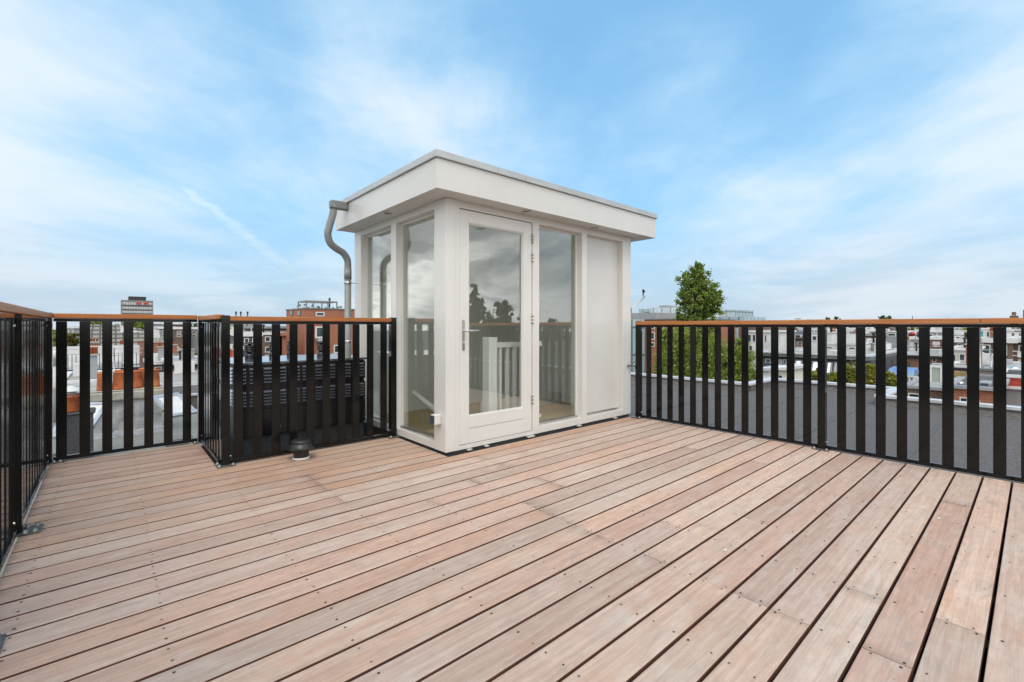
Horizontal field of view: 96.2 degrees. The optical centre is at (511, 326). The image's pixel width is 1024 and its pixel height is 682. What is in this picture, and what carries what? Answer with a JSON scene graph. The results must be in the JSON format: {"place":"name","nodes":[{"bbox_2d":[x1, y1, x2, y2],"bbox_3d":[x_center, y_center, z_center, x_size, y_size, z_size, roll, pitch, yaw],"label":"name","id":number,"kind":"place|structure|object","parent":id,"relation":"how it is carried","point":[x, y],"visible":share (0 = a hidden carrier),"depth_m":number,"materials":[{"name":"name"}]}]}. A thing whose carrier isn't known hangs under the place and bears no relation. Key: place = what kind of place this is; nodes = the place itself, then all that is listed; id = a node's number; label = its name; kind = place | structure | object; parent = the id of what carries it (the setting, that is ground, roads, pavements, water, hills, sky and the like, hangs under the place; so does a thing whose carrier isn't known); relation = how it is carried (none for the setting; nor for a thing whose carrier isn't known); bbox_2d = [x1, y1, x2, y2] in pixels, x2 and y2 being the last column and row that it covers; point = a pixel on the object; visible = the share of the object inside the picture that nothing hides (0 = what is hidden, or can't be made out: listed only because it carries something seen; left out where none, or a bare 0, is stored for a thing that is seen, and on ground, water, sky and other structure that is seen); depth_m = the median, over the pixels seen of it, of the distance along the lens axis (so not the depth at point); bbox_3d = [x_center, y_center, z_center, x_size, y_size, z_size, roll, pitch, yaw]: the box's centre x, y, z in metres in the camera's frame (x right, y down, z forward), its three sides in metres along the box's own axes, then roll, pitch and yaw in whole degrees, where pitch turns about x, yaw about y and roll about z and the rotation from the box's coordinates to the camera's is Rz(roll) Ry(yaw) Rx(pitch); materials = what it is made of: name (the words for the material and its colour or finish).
{"place":"outdoors","nodes":[
{"label":"outdoors","id":0,"kind":"place"},
{"bbox_2d":[53,350,55,422],"bbox_3d":[-13.068,1.905,13.000,0.460,2.429,0.460,0,0,-41],"label":"ventilation duct","id":1,"kind":"object","parent":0,"point":[54,386],"visible":0.16,"depth_m":12.97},
{"bbox_2d":[67,326,78,345],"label":"white dormer house","id":2,"kind":"structure","parent":0,"point":[73,329],"depth_m":61.50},
{"bbox_2d":[90,339,99,345],"bbox_3d":[-35.249,1.743,38.718,0.690,1.428,0.820,0,0,-41],"label":"chimney","id":3,"kind":"object","parent":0,"point":[94,343],"visible":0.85,"depth_m":38.56,"materials":[{"name":"red brick"}]},
{"bbox_2d":[90,324,160,367],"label":"tiled roof house","id":4,"kind":"structure","parent":0,"point":[117,332],"depth_m":49.07,"materials":[{"name":"paint"}]},
{"bbox_2d":[121,296,152,329],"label":"tower block","id":5,"kind":"structure","parent":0,"point":[135,305],"depth_m":224.62,"materials":[{"name":"concrete"}]},
{"bbox_2d":[136,339,143,355],"bbox_3d":[-30.351,1.721,37.689,0.730,1.344,0.820,0,0,-41],"label":"chimney","id":6,"kind":"object","parent":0,"point":[140,342],"visible":0.55,"depth_m":37.38,"materials":[{"name":"red brick"}]},
{"bbox_2d":[154,337,163,352],"bbox_3d":[-28.359,1.674,36.775,0.802,1.644,0.820,0,0,-41],"label":"chimney","id":7,"kind":"object","parent":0,"point":[156,345],"visible":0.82,"depth_m":36.48,"materials":[{"name":"red brick"}]},
{"bbox_2d":[173,342,177,353],"bbox_3d":[-26.349,1.682,35.875,0.371,0.865,0.820,0,0,-41],"label":"chimney","id":8,"kind":"object","parent":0,"point":[175,345],"visible":0.9,"depth_m":35.62,"materials":[{"name":"orange brick"}]},
{"bbox_2d":[162,384,197,411],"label":"grey roof","id":9,"kind":"structure","parent":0,"point":[194,394],"depth_m":15.75,"materials":[{"name":"concrete"}]},
{"bbox_2d":[244,342,252,358],"bbox_3d":[-2.600,0.237,4.550,0.101,0.164,0.100,0,0,-41],"label":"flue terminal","id":10,"kind":"object","parent":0,"point":[248,349],"visible":0.76,"depth_m":4.51,"materials":[{"name":"plastic"}]},
{"bbox_2d":[243,326,285,331],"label":"white mixed block","id":11,"kind":"structure","parent":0,"point":[266,328],"depth_m":39.75,"materials":[{"name":"stone"}]},
{"bbox_2d":[264,298,354,355],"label":"brick apartment block","id":12,"kind":"structure","parent":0,"point":[328,311],"depth_m":35.35,"materials":[{"name":"brick"}]},
{"bbox_2d":[315,326,321,337],"bbox_3d":[-14.625,0.442,35.005,0.712,0.885,0.048,0,0,-41],"label":"window","id":13,"kind":"structure","parent":12,"relation":"in","point":[318,329],"depth_m":34.93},
{"bbox_2d":[316,341,321,356],"bbox_3d":[-2.015,0.237,4.850,0.101,0.164,0.100,0,0,-41],"label":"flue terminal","id":14,"kind":"object","parent":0,"point":[319,349],"visible":0.56,"depth_m":4.81,"materials":[{"name":"plastic"}]},
{"bbox_2d":[0,0,1023,328],"label":"sky","id":15,"kind":"structure","parent":0,"point":[843,159],"materials":[{"name":"blue"}]},
{"bbox_2d":[631,313,676,318],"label":"grey roof house","id":16,"kind":"structure","parent":0,"point":[650,315],"depth_m":71.00,"materials":[{"name":"grey"}]},
{"bbox_2d":[645,318,736,378],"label":"red brick block","id":17,"kind":"structure","parent":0,"point":[724,332],"depth_m":49.60,"materials":[{"name":"brick"}]},
{"bbox_2d":[720,310,752,316],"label":"blue glass house","id":18,"kind":"structure","parent":0,"point":[738,313],"depth_m":91.68,"materials":[{"name":"glass"}]},
{"bbox_2d":[715,317,765,319],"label":"glass balcony block","id":19,"kind":"structure","parent":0,"point":[750,318],"depth_m":79.00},
{"bbox_2d":[749,330,796,377],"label":"white corner house","id":20,"kind":"structure","parent":0,"point":[767,339],"depth_m":43.65,"materials":[{"name":"paint"}]},
{"bbox_2d":[795,338,802,347],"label":"gabled row house","id":21,"kind":"structure","parent":0,"point":[799,340],"depth_m":56.65,"materials":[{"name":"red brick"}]},
{"bbox_2d":[795,331,802,337],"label":"mansard roof","id":22,"kind":"structure","parent":21,"relation":"on","point":[799,334],"depth_m":56.45,"materials":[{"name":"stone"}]},
{"bbox_2d":[811,327,849,346],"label":"white cube house","id":23,"kind":"structure","parent":0,"point":[831,336],"depth_m":34.60,"materials":[{"name":"metal"}]},
{"bbox_2d":[886,327,908,348],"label":"grey upper house","id":24,"kind":"structure","parent":0,"point":[891,337],"depth_m":48.38,"materials":[{"name":"metal"}]},
{"bbox_2d":[890,334,941,375],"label":"brick terrace house","id":25,"kind":"structure","parent":0,"point":[913,356],"depth_m":28.91,"materials":[{"name":"paint"}]},
{"bbox_2d":[907,378,941,398],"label":"dark brick shed","id":26,"kind":"structure","parent":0,"point":[913,389],"depth_m":15.91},
{"bbox_2d":[930,363,941,382],"bbox_3d":[16.372,1.881,17.546,0.850,0.909,0.532,0,0,-41],"label":"white door bay","id":27,"kind":"object","parent":26,"relation":"on","point":[935,372],"depth_m":17.36,"materials":[{"name":"green glass"}]},
{"bbox_2d":[930,327,941,335],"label":"grey shed roof","id":28,"kind":"structure","parent":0,"point":[935,331],"depth_m":43.07,"materials":[{"name":"metal"}]},
{"bbox_2d":[979,380,991,385],"bbox_3d":[15.436,1.877,14.971,1.050,0.154,0.267,0,0,-41],"label":"box rooflight","id":29,"kind":"object","parent":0,"point":[985,383],"visible":0.69,"depth_m":14.73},
{"bbox_2d":[979,327,992,374],"bbox_3d":[21.046,1.251,20.366,2.660,2.432,0.906,0,0,-41],"label":"timber roof storey","id":30,"kind":"object","parent":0,"point":[985,369],"visible":0.63,"depth_m":19.84,"materials":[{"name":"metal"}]},
{"bbox_2d":[1006,351,1020,386],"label":"red board shed","id":31,"kind":"structure","parent":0,"point":[1013,375],"depth_m":16.25,"materials":[{"name":"fabric"}]},
{"bbox_3d":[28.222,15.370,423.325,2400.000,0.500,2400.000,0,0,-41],"label":"ground","id":32,"kind":"structure","parent":0,"visible":0},
{"bbox_2d":[67,331,78,345],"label":"town tree","id":33,"kind":"object","parent":32,"relation":"on","point":[72,340],"visible":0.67,"depth_m":51.72,"materials":[{"name":"green plant"}]},
{"bbox_2d":[67,380,112,393],"bbox_3d":[-15.302,8.613,16.375,2.741,12.995,2.920,0,0,-41],"label":"flat extension","id":34,"kind":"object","parent":32,"relation":"on","point":[93,384],"depth_m":17.03,"materials":[{"name":"white metal"}]},
{"bbox_2d":[67,347,120,382],"bbox_3d":[-17.845,7.974,19.598,1.931,14.272,5.160,0,0,-41],"label":"roof storey","id":35,"kind":"object","parent":32,"relation":"on","point":[73,376],"visible":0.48,"depth_m":18.82,"materials":[{"name":"concrete"}]},
{"bbox_2d":[53,345,142,370],"bbox_3d":[-22.435,8.082,24.783,3.598,14.056,7.150,0,0,-41],"label":"terrace annex","id":36,"kind":"object","parent":32,"relation":"on","point":[71,359],"visible":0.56,"depth_m":24.56,"materials":[{"name":"paint"}]},
{"bbox_2d":[67,348,141,367],"bbox_3d":[-20.386,1.575,22.441,3.598,0.952,0.035,0,0,-41],"label":"roof fence","id":37,"kind":"object","parent":36,"relation":"on","point":[136,352],"visible":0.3,"depth_m":23.01,"materials":[{"name":"metal"}]},
{"bbox_2d":[121,322,143,329],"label":"town tree","id":38,"kind":"object","parent":32,"relation":"on","point":[139,325],"visible":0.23,"depth_m":104.88,"materials":[{"name":"green plant"}]},
{"bbox_2d":[143,342,163,372],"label":"brown block","id":39,"kind":"structure","parent":32,"relation":"on","point":[158,362],"depth_m":31.02,"materials":[{"name":"paint"}]},
{"bbox_2d":[154,327,163,340],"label":"house","id":40,"kind":"structure","parent":32,"relation":"on","point":[161,330],"depth_m":56.70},
{"bbox_2d":[161,345,197,371],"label":"grey wall block","id":41,"kind":"structure","parent":32,"relation":"on","point":[180,357],"depth_m":31.34,"materials":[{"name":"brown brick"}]},
{"bbox_2d":[173,327,191,348],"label":"house","id":42,"kind":"structure","parent":32,"relation":"on","point":[178,335],"depth_m":55.07,"materials":[{"name":"brown brick"}]},
{"bbox_2d":[191,324,197,353],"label":"house","id":43,"kind":"structure","parent":32,"relation":"on","point":[194,337],"depth_m":56.82,"materials":[{"name":"metal"}]},
{"bbox_2d":[159,342,243,385],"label":"pale flat block","id":44,"kind":"structure","parent":32,"relation":"on","point":[178,374],"depth_m":21.26,"materials":[{"name":"white metal"}]},
{"bbox_2d":[230,324,262,356],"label":"slate attic block","id":45,"kind":"structure","parent":32,"relation":"on","point":[247,337],"depth_m":26.57,"materials":[{"name":"paint"}]},
{"bbox_2d":[243,324,283,355],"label":"brown rear block","id":46,"kind":"structure","parent":32,"relation":"on","point":[266,338],"depth_m":29.89,"materials":[{"name":"brick"}]},
{"bbox_2d":[631,289,644,312],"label":"tower crane","id":47,"kind":"object","parent":32,"relation":"on","point":[639,301],"visible":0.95,"depth_m":149.88,"materials":[{"name":"metal"}]},
{"bbox_2d":[631,319,644,372],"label":"dark glazed wing","id":48,"kind":"structure","parent":32,"relation":"on","point":[633,345],"depth_m":50.09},
{"bbox_2d":[652,327,701,377],"bbox_3d":[8.245,7.443,22.516,2.924,15.354,2.983,0,0,-41],"label":"broad tree","id":49,"kind":"object","parent":32,"relation":"on","point":[675,355],"visible":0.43,"depth_m":22.18,"materials":[{"name":"green plant"}]},
{"bbox_2d":[649,307,719,318],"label":"glass office","id":50,"kind":"structure","parent":32,"relation":"on","point":[664,310],"depth_m":115.79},
{"bbox_2d":[674,261,726,377],"bbox_3d":[10.168,5.749,25.000,2.828,18.742,2.615,0,0,-41],"label":"tall tree","id":51,"kind":"object","parent":32,"relation":"on","point":[696,284],"visible":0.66,"depth_m":24.72,"materials":[{"name":"green plant"}]},
{"bbox_2d":[696,332,755,381],"bbox_3d":[10.472,7.612,22.447,3.261,15.016,3.278,0,0,-41],"label":"broad tree","id":52,"kind":"object","parent":32,"relation":"on","point":[724,362],"visible":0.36,"depth_m":22.26,"materials":[{"name":"green plant"}]},
{"bbox_2d":[736,324,787,344],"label":"brown tower house","id":53,"kind":"structure","parent":32,"relation":"on","point":[738,332],"depth_m":58.27,"materials":[{"name":"brick"}]},
{"bbox_2d":[763,365,780,378],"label":"white box shed","id":54,"kind":"structure","parent":32,"relation":"on","point":[766,371],"depth_m":15.80,"materials":[{"name":"metal"}]},
{"bbox_2d":[779,364,802,379],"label":"cream roof shed","id":55,"kind":"structure","parent":32,"relation":"on","point":[798,371],"depth_m":16.46,"materials":[{"name":"paint"}]},
{"bbox_2d":[811,368,816,380],"bbox_3d":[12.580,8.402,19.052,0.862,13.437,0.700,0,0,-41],"label":"garden shrub","id":56,"kind":"object","parent":32,"relation":"on","point":[813,375],"visible":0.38,"depth_m":18.86,"materials":[{"name":"green plant"}]},
{"bbox_2d":[763,347,896,378],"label":"slate mansard house","id":57,"kind":"structure","parent":32,"relation":"on","point":[850,355],"depth_m":23.82,"materials":[{"name":"white brick"}]},
{"bbox_2d":[827,334,887,348],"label":"white roof house","id":58,"kind":"structure","parent":57,"relation":"on","point":[850,341],"depth_m":28.02,"materials":[{"name":"paint"}]},
{"bbox_2d":[866,332,890,350],"bbox_3d":[20.911,0.907,26.177,4.050,1.177,0.470,0,0,-41],"label":"white gable box","id":59,"kind":"object","parent":57,"relation":"on","point":[868,346],"visible":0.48,"depth_m":25.67,"materials":[{"name":"paint"}]},
{"bbox_2d":[827,370,836,381],"bbox_3d":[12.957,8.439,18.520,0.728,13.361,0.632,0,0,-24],"label":"garden shrub","id":60,"kind":"object","parent":32,"relation":"on","point":[832,376],"visible":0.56,"depth_m":18.40,"materials":[{"name":"green plant"}]},
{"bbox_2d":[846,362,855,383],"bbox_3d":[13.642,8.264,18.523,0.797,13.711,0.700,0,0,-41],"label":"garden shrub","id":61,"kind":"object","parent":32,"relation":"on","point":[850,374],"visible":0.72,"depth_m":18.38,"materials":[{"name":"green plant"}]},
{"bbox_2d":[835,329,889,332],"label":"red row","id":62,"kind":"object","parent":32,"relation":"on","point":[867,330],"visible":0.12,"depth_m":72.45,"materials":[{"name":"brick"}]},
{"bbox_2d":[849,330,887,341],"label":"flat row","id":63,"kind":"object","parent":32,"relation":"on","point":[868,335],"visible":0.07,"depth_m":60.27,"materials":[{"name":"grey brick"}]},
{"bbox_2d":[866,363,875,384],"bbox_3d":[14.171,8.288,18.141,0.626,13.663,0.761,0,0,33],"label":"garden shrub","id":64,"kind":"object","parent":32,"relation":"on","point":[871,371],"visible":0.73,"depth_m":17.98,"materials":[{"name":"green plant"}]},
{"bbox_2d":[886,371,896,386],"bbox_3d":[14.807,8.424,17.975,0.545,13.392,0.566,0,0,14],"label":"garden shrub","id":65,"kind":"object","parent":32,"relation":"on","point":[891,378],"visible":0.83,"depth_m":17.84,"materials":[{"name":"green plant"}]},
{"bbox_2d":[909,332,918,347],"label":"white terrace house","id":66,"kind":"structure","parent":32,"relation":"on","point":[911,343],"depth_m":41.07,"materials":[{"name":"paint"}]},
{"bbox_2d":[930,336,954,348],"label":"brown planter house","id":67,"kind":"structure","parent":32,"relation":"on","point":[935,340],"depth_m":33.98,"materials":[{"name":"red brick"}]},
{"bbox_2d":[954,331,966,345],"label":"dormer house","id":68,"kind":"structure","parent":32,"relation":"on","point":[957,341],"depth_m":33.06,"materials":[{"name":"white brick"}]},
{"bbox_2d":[954,337,985,361],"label":"cream bay house","id":69,"kind":"structure","parent":32,"relation":"on","point":[959,352],"depth_m":25.89,"materials":[{"name":"paint"}]},
{"bbox_2d":[959,354,965,360],"bbox_3d":[25.257,1.741,25.765,0.048,0.427,0.273,0,0,-41],"label":"window","id":70,"kind":"structure","parent":69,"relation":"in","point":[962,357],"depth_m":25.76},
{"bbox_2d":[954,374,1009,403],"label":"orange brick shed","id":71,"kind":"structure","parent":32,"relation":"on","point":[985,393],"depth_m":14.33,"materials":[{"name":"brick"}]},
{"bbox_2d":[954,371,965,376],"bbox_3d":[16.542,1.775,17.086,0.080,0.260,0.522,0,0,-41],"label":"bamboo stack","id":72,"kind":"object","parent":71,"relation":"on","point":[959,373],"visible":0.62,"depth_m":17.00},
{"bbox_2d":[954,338,1020,377],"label":"long grey roof","id":73,"kind":"structure","parent":32,"relation":"on","point":[962,366],"depth_m":24.19,"materials":[{"name":"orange brick"}]},
{"bbox_2d":[981,327,1020,358],"bbox_3d":[35.273,7.472,33.340,9.440,15.275,2.083,0,0,-41],"label":"brick window house","id":74,"kind":"structure","parent":32,"relation":"on","point":[987,342],"depth_m":30.28,"materials":[{"name":"concrete"}]},
{"bbox_2d":[981,328,989,337],"bbox_3d":[35.976,0.529,34.815,4.200,0.810,0.953,0,0,-41],"label":"roof hut","id":75,"kind":"object","parent":74,"relation":"on","point":[985,332],"visible":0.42,"depth_m":33.46,"materials":[{"name":"white paint"}]},
{"bbox_2d":[1006,332,1020,338],"bbox_3d":[33.184,0.596,30.412,0.060,0.450,1.167,0,0,-41],"label":"roof terrace screen","id":76,"kind":"object","parent":74,"relation":"on","point":[1009,334],"visible":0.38,"depth_m":30.38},
{"bbox_2d":[1006,386,1020,405],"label":"grey base block","id":77,"kind":"structure","parent":32,"relation":"on","point":[1013,395],"depth_m":15.87,"materials":[{"name":"concrete"}]},
{"bbox_2d":[1013,329,1020,361],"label":"brick corner house","id":78,"kind":"structure","parent":32,"relation":"on","point":[1016,346],"depth_m":30.97,"materials":[{"name":"brick"}]},
{"bbox_3d":[2.117,8.395,6.237,12.600,13.430,24.200,0,0,-41],"label":"terrace house","id":79,"kind":"object","parent":32,"relation":"on","visible":0},
{"bbox_2d":[0,425,219,577],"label":"roof","id":80,"kind":"structure","parent":79,"relation":"on","point":[194,431],"depth_m":3.66,"materials":[{"name":"concrete"}]},
{"bbox_2d":[230,353,366,458],"bbox_3d":[-2.246,0.799,4.714,1.242,0.958,0.887,0,0,-41],"label":"louvred cabinet","id":81,"kind":"object","parent":80,"relation":"on","point":[266,405],"visible":0.4,"depth_m":4.34,"materials":[{"name":"metal"}]},
{"bbox_2d":[336,149,657,456],"bbox_3d":[-0.117,-0.004,5.606,3.277,2.848,2.247,0,0,-41],"label":"stair hut","id":82,"kind":"object","parent":80,"relation":"on","point":[458,258],"visible":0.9,"depth_m":5.24,"materials":[{"name":"white paint"}]},
{"bbox_2d":[324,200,357,354],"bbox_3d":[-1.875,-0.049,5.162,0.190,2.647,0.478,0,0,26],"label":"downpipe","id":83,"kind":"object","parent":82,"relation":"attached to","point":[335,206],"visible":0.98,"depth_m":5.22,"materials":[{"name":"metal"}]},
{"bbox_2d":[365,228,390,423],"bbox_3d":[-1.463,-0.008,5.098,0.044,2.096,0.749,0,0,-41],"label":"window","id":84,"kind":"structure","parent":82,"relation":"in","point":[389,229],"depth_m":5.37,"materials":[{"name":"white wood"}]},
{"bbox_2d":[400,213,433,439],"bbox_3d":[-0.899,-0.008,4.453,0.044,2.096,0.737,0,0,-41],"label":"window","id":85,"kind":"structure","parent":82,"relation":"in","point":[428,435],"depth_m":4.72,"materials":[{"name":"white wood"}]},
{"bbox_2d":[411,390,433,411],"bbox_3d":[-0.733,0.880,4.674,0.817,0.409,0.145,0,0,39],"label":"handrail tube","id":86,"kind":"object","parent":82,"relation":"attached to","point":[423,400],"visible":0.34,"depth_m":4.75,"materials":[{"name":"white paint"}]},
{"bbox_2d":[430,413,440,424],"bbox_3d":[-0.675,0.819,4.045,0.076,0.087,0.073,0,0,-41],"label":"outdoor socket","id":87,"kind":"object","parent":82,"relation":"attached to","point":[435,419],"visible":1,"depth_m":4.02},
{"bbox_2d":[459,209,533,444],"bbox_3d":[-0.121,0.005,4.384,0.909,2.110,0.111,0,0,-41],"label":"door","id":88,"kind":"structure","parent":82,"relation":"in","point":[476,427],"depth_m":4.36,"materials":[{"name":"white wood"}]},
{"bbox_2d":[483,337,541,416],"bbox_3d":[0.026,0.592,4.879,0.775,0.964,0.110,0,0,-41],"label":"stair balustrade","id":89,"kind":"object","parent":82,"relation":"on","point":[491,345],"visible":0.52,"depth_m":4.65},
{"bbox_2d":[539,226,576,424],"bbox_3d":[0.489,-0.011,5.020,0.679,2.090,0.044,0,0,-41],"label":"window","id":90,"kind":"structure","parent":82,"relation":"in","point":[543,228],"depth_m":5.23,"materials":[{"name":"white wood"}]},
{"bbox_2d":[201,446,1012,681],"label":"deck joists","id":91,"kind":"object","parent":80,"relation":"on","point":[915,671],"depth_m":2.04,"materials":[{"name":"wood"}]},
{"bbox_2d":[0,417,1023,681],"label":"deck","id":92,"kind":"structure","parent":91,"relation":"on","point":[594,553],"depth_m":2.14,"materials":[{"name":"wood"}]},
{"bbox_2d":[0,301,64,652],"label":"terrace railing","id":93,"kind":"object","parent":92,"relation":"on","point":[26,396],"visible":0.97,"depth_m":2.49,"materials":[{"name":"metal"}]},
{"bbox_2d":[53,313,196,460],"bbox_3d":[-3.415,0.500,4.114,0.985,1.216,0.068,0,0,-41],"label":"terrace railing","id":94,"kind":"object","parent":92,"relation":"on","point":[106,320],"visible":1,"depth_m":4.08,"materials":[{"name":"metal"}]},
{"bbox_2d":[192,314,223,462],"bbox_3d":[-2.717,0.508,4.100,0.124,1.222,1.050,0,0,-41],"label":"terrace railing","id":95,"kind":"object","parent":92,"relation":"on","point":[209,382],"visible":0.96,"depth_m":4.07,"materials":[{"name":"metal"}]},
{"bbox_2d":[287,437,314,460],"bbox_3d":[-1.785,1.034,3.886,0.212,0.170,0.212,0,0,-41],"label":"deck vent","id":96,"kind":"object","parent":92,"relation":"on","point":[300,448],"visible":1,"depth_m":3.83,"materials":[{"name":"black plastic"}]},
{"bbox_2d":[215,315,400,468],"bbox_3d":[-1.757,0.515,4.179,1.594,1.208,0.124,0,0,-41],"label":"terrace railing","id":97,"kind":"object","parent":92,"relation":"on","point":[238,322],"visible":0.98,"depth_m":4.07,"materials":[{"name":"metal"}]},
{"bbox_2d":[631,318,1023,481],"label":"terrace railing","id":98,"kind":"object","parent":92,"relation":"on","point":[973,325],"visible":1,"depth_m":4.06,"materials":[{"name":"metal"}]},
{"bbox_2d":[644,418,1023,498],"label":"deck edge strip","id":99,"kind":"object","parent":80,"relation":"on","point":[862,456],"depth_m":3.90,"materials":[{"name":"metal"}]},
{"bbox_2d":[629,380,1023,482],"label":"flat roof","id":100,"kind":"structure","parent":79,"relation":"on","point":[1013,447],"depth_m":6.71,"materials":[{"name":"fabric"}]},
{"bbox_2d":[629,382,941,462],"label":"roof felt seams","id":101,"kind":"object","parent":100,"relation":"on","point":[916,448],"visible":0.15,"depth_m":6.76,"materials":[{"name":"grey"}]},
{"bbox_2d":[631,372,1020,419],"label":"roof parapet","id":102,"kind":"structure","parent":100,"relation":"on","point":[986,410],"depth_m":9.51,"materials":[{"name":"concrete"}]},
{"bbox_3d":[-10.164,8.930,6.453,11.000,12.360,11.900,0,0,-41],"label":"neighbour house","id":103,"kind":"object","parent":32,"relation":"on","visible":0},
{"bbox_2d":[35,409,197,495],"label":"roof","id":104,"kind":"structure","parent":103,"relation":"on","point":[117,442],"depth_m":10.64,"materials":[{"name":"concrete"}]},
{"bbox_2d":[48,402,101,465],"bbox_3d":[-8.391,2.079,8.891,0.914,1.080,1.057,0,0,-41],"label":"open rooflight","id":105,"kind":"object","parent":104,"relation":"on","point":[98,412],"visible":0.12,"depth_m":9.07,"materials":[{"name":"metal"}]},
{"bbox_2d":[65,386,95,460],"bbox_3d":[-6.877,1.773,7.250,0.450,1.695,0.490,0,0,-41],"label":"hooded clay pot","id":106,"kind":"object","parent":104,"relation":"on","point":[72,421],"visible":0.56,"depth_m":7.08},
{"bbox_2d":[90,368,163,439],"bbox_3d":[-9.428,1.836,11.264,1.428,1.568,0.830,0,0,-41],"label":"clay pot chimney","id":107,"kind":"object","parent":104,"relation":"on","point":[118,403],"visible":0.59,"depth_m":11.03,"materials":[{"name":"concrete"}]},
{"bbox_2d":[154,392,197,446],"bbox_3d":[-7.296,2.050,9.980,0.856,1.139,0.852,0,0,-41],"label":"open rooflight","id":108,"kind":"object","parent":104,"relation":"on","point":[177,404],"visible":0.45,"depth_m":9.91,"materials":[{"name":"metal"}]},
{"bbox_3d":[16.885,8.550,19.807,0.900,13.121,0.786,0,0,-41],"label":"yard shed","id":109,"kind":"object","parent":32,"relation":"on","visible":0},
{"bbox_2d":[888,366,918,375],"bbox_3d":[16.688,1.895,19.576,1.300,0.272,0.829,0,0,-41],"label":"tarpaulin","id":110,"kind":"object","parent":109,"relation":"on","point":[912,371],"visible":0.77,"depth_m":19.30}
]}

